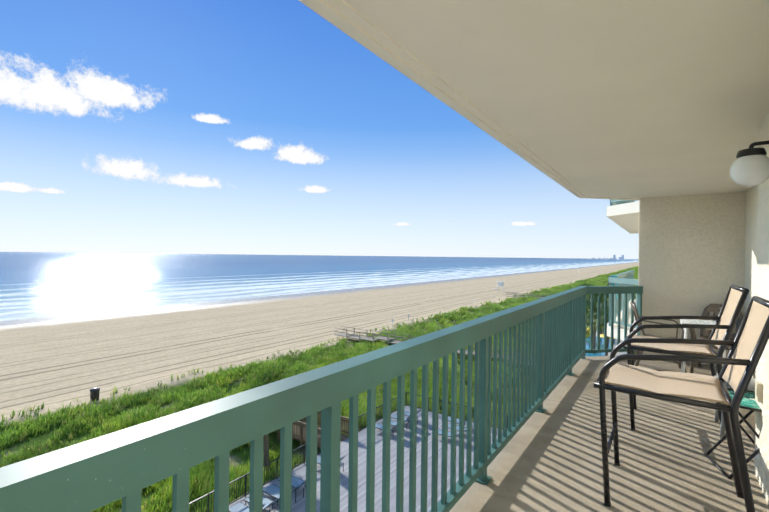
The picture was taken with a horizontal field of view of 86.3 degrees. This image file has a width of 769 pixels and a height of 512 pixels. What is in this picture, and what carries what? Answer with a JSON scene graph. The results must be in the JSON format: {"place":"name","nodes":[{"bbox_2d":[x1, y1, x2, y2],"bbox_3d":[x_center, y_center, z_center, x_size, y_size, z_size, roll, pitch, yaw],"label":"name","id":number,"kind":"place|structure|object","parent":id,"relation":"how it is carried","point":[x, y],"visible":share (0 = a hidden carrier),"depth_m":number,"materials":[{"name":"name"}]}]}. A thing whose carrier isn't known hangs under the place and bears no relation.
{"place":"outdoors","nodes":[
{"label":"outdoors","id":0,"kind":"place"},
{"bbox_2d":[0,262,637,511],"bbox_3d":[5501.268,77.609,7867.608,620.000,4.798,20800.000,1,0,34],"label":"beach","id":1,"kind":"structure","parent":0,"point":[51,362],"depth_m":61.55,"materials":[{"name":"beige sand"}]},
{"bbox_2d":[90,387,99,401],"bbox_3d":[-22.394,10.702,31.706,0.680,1.000,0.670,1,0,34],"label":"trash can","id":2,"kind":"object","parent":1,"relation":"on","point":[94,392],"visible":0.88,"depth_m":31.50,"materials":[{"name":"plastic"}]},
{"bbox_2d":[0,319,535,511],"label":"dune grass","id":3,"kind":"structure","parent":1,"relation":"on","point":[201,476],"depth_m":29.42,"materials":[{"name":"green plant"}]},
{"bbox_2d":[263,429,279,470],"bbox_3d":[-6.290,9.393,22.113,2.801,4.315,2.824,1,0,34],"label":"post","id":4,"kind":"object","parent":1,"relation":"on","point":[266,448],"visible":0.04,"depth_m":21.95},
{"bbox_2d":[274,411,348,450],"bbox_3d":[-6.635,10.649,25.510,8.400,1.650,4.400,1,0,34],"label":"wooden fence","id":5,"kind":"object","parent":1,"relation":"on","point":[298,430],"visible":0.1,"depth_m":24.59,"materials":[{"name":"brown wood"}]},
{"bbox_2d":[334,326,528,362],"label":"beach boardwalk","id":6,"kind":"structure","parent":1,"relation":"on","point":[367,337],"depth_m":53.67,"materials":[{"name":"grey wood"}]},
{"bbox_2d":[492,281,503,289],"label":"lifeguard stand","id":7,"kind":"object","parent":1,"relation":"on","point":[500,283],"visible":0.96,"depth_m":143.74,"materials":[{"name":"white paint"}]},
{"bbox_2d":[413,283,608,334],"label":"dune grass","id":8,"kind":"structure","parent":1,"relation":"on","point":[495,307],"depth_m":87.02,"materials":[{"name":"green plant"}]},
{"bbox_2d":[505,292,607,299],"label":"bushes","id":9,"kind":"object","parent":1,"relation":"on","point":[515,296],"visible":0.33,"depth_m":115.40,"materials":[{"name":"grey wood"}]},
{"bbox_2d":[570,266,637,285],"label":"dune grass","id":10,"kind":"structure","parent":1,"relation":"on","point":[602,279],"depth_m":236.70,"materials":[{"name":"green plant"}]},
{"bbox_2d":[638,212,639,285],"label":"neighbour walls","id":11,"kind":"structure","parent":1,"relation":"on","point":[639,249],"depth_m":8.13,"materials":[{"name":"beige paint"}]},
{"bbox_2d":[639,113,768,505],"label":"balcony walls","id":12,"kind":"structure","parent":11,"relation":"attached to","point":[699,253],"depth_m":5.78,"materials":[{"name":"beige paint"}]},
{"bbox_2d":[299,0,768,200],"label":"ceiling slab","id":13,"kind":"structure","parent":12,"relation":"on","point":[637,100],"depth_m":2.08,"materials":[{"name":"paint"}]},
{"bbox_2d":[730,140,768,185],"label":"wall lamp","id":14,"kind":"object","parent":12,"relation":"attached to","point":[750,166],"visible":1,"depth_m":2.35,"materials":[{"name":"white glass"}]},
{"bbox_2d":[755,381,762,402],"bbox_3d":[2.453,0.889,2.688,0.029,0.120,0.075,1,0,34],"label":"outlet box","id":15,"kind":"object","parent":12,"relation":"attached to","point":[759,390],"visible":1,"depth_m":2.66,"materials":[{"name":"plastic"}]},
{"bbox_2d":[0,252,638,320],"bbox_3d":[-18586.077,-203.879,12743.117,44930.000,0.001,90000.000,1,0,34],"label":"ocean","id":16,"kind":"structure","parent":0,"point":[39,284],"depth_m":268.47,"materials":[{"name":"blue liquid"}]},
{"bbox_2d":[0,0,638,258],"label":"sky","id":17,"kind":"structure","parent":0,"point":[249,127],"materials":[{"name":"blue"}]},
{"bbox_2d":[528,318,625,364],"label":"swimming pool deck","id":18,"kind":"structure","parent":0,"point":[614,346],"depth_m":52.79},
{"bbox_2d":[577,283,594,318],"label":"shrub","id":19,"kind":"object","parent":18,"relation":"on","point":[585,284],"visible":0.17,"depth_m":70.27,"materials":[{"name":"green plant"}]},
{"bbox_2d":[586,297,607,353],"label":"palm","id":20,"kind":"object","parent":18,"relation":"on","point":[595,318],"visible":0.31,"depth_m":49.22,"materials":[{"name":"green plant"}]},
{"bbox_2d":[586,294,607,333],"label":"palm","id":21,"kind":"object","parent":18,"relation":"on","point":[601,298],"visible":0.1,"depth_m":62.29,"materials":[{"name":"green plant"}]},
{"bbox_2d":[586,336,615,355],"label":"neighbour pools","id":22,"kind":"object","parent":18,"relation":"on","point":[601,346],"visible":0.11,"depth_m":53.74,"materials":[{"name":"teal liquid"}]},
{"bbox_2d":[586,310,615,340],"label":"neighbour play structures","id":23,"kind":"object","parent":18,"relation":"on","point":[588,332],"visible":0.08,"depth_m":58.92,"materials":[{"name":"yellow plastic"}]},
{"bbox_2d":[593,303,608,355],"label":"tree","id":24,"kind":"object","parent":18,"relation":"on","point":[601,318],"visible":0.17,"depth_m":42.33,"materials":[{"name":"green plant"}]},
{"bbox_2d":[530,258,630,259],"bbox_3d":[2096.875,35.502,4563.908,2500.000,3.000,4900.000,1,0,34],"label":"headland","id":25,"kind":"structure","parent":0,"point":[601,259],"depth_m":5911.60,"materials":[{"name":"blue"}]},
{"bbox_2d":[592,255,623,259],"bbox_3d":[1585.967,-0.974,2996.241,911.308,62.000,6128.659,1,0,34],"label":"skyline","id":26,"kind":"structure","parent":25,"relation":"on","point":[614,257],"depth_m":5410.81,"materials":[{"name":"white"}]},
{"bbox_2d":[449,355,768,511],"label":"balcony floor","id":27,"kind":"structure","parent":0,"point":[549,459],"depth_m":3.02,"materials":[{"name":"beige concrete"}]},
{"bbox_2d":[0,286,642,511],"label":"balcony railing","id":28,"kind":"object","parent":27,"relation":"on","point":[126,465],"visible":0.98,"depth_m":1.58,"materials":[{"name":"green metal"}]},
{"bbox_2d":[630,302,686,372],"bbox_3d":[3.664,1.085,5.505,0.637,0.886,0.603,1,0,34],"label":"resin chair","id":29,"kind":"object","parent":27,"relation":"on","point":[637,316],"visible":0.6,"depth_m":5.51,"materials":[{"name":"brown plastic"}]},
{"bbox_2d":[594,296,768,511],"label":"bar chair","id":30,"kind":"object","parent":27,"relation":"on","point":[746,350],"visible":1,"depth_m":2.46,"materials":[{"name":"fabric"}]},
{"bbox_2d":[623,285,748,430],"bbox_3d":[2.608,0.881,3.626,0.854,1.265,0.649,1,0,34],"label":"bar chair","id":31,"kind":"object","parent":27,"relation":"on","point":[726,319],"visible":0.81,"depth_m":3.55,"materials":[{"name":"fabric"}]},
{"bbox_2d":[680,319,725,372],"bbox_3d":[3.890,1.167,5.010,0.440,0.721,0.440,1,0,34],"label":"mosaic table","id":32,"kind":"object","parent":27,"relation":"on","point":[693,321],"visible":0.12,"depth_m":4.97,"materials":[{"name":"white paint"}]},
{"bbox_2d":[689,304,742,372],"bbox_3d":[4.372,1.094,5.344,0.593,0.886,0.615,1,0,44],"label":"resin chair","id":33,"kind":"object","parent":27,"relation":"on","point":[706,333],"visible":0.21,"depth_m":5.54,"materials":[{"name":"brown plastic"}]},
{"bbox_2d":[705,388,761,478],"bbox_3d":[2.571,1.259,2.882,0.494,0.512,0.486,1,0,34],"label":"teal glass table","id":34,"kind":"object","parent":27,"relation":"on","point":[748,402],"visible":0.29,"depth_m":2.88,"materials":[{"name":"teal glass"}]},
{"bbox_2d":[610,275,617,299],"bbox_3d":[5.261,0.722,9.408,0.110,0.550,0.500,1,0,34],"label":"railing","id":35,"kind":"object","parent":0,"point":[615,276],"visible":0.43,"depth_m":9.38,"materials":[{"name":"teal glass"}]},
{"bbox_2d":[607,201,639,340],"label":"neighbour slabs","id":36,"kind":"structure","parent":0,"point":[625,216],"depth_m":8.96,"materials":[{"name":"white concrete"}]},
{"bbox_2d":[608,199,637,353],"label":"neighbour rails","id":37,"kind":"object","parent":36,"relation":"on","point":[625,278],"visible":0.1,"depth_m":8.88,"materials":[{"name":"teal metal"}]},
{"bbox_3d":[-11.603,11.446,-0.734,13.100,0.700,65.700,1,0,34],"label":"deck skirt","id":38,"kind":"object","parent":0,"visible":0},
{"bbox_2d":[229,406,502,511],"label":"pool deck","id":39,"kind":"structure","parent":38,"relation":"on","point":[299,471],"depth_m":20.81,"materials":[{"name":"white concrete"}]},
{"bbox_2d":[229,408,473,511],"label":"lounge chairs","id":40,"kind":"object","parent":39,"relation":"on","point":[272,490],"visible":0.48,"depth_m":18.79,"materials":[{"name":"metal"}]},
{"bbox_2d":[189,392,516,511],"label":"deck railing","id":41,"kind":"object","parent":39,"relation":"on","point":[361,428],"visible":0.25,"depth_m":20.00,"materials":[{"name":"metal"}]}
]}

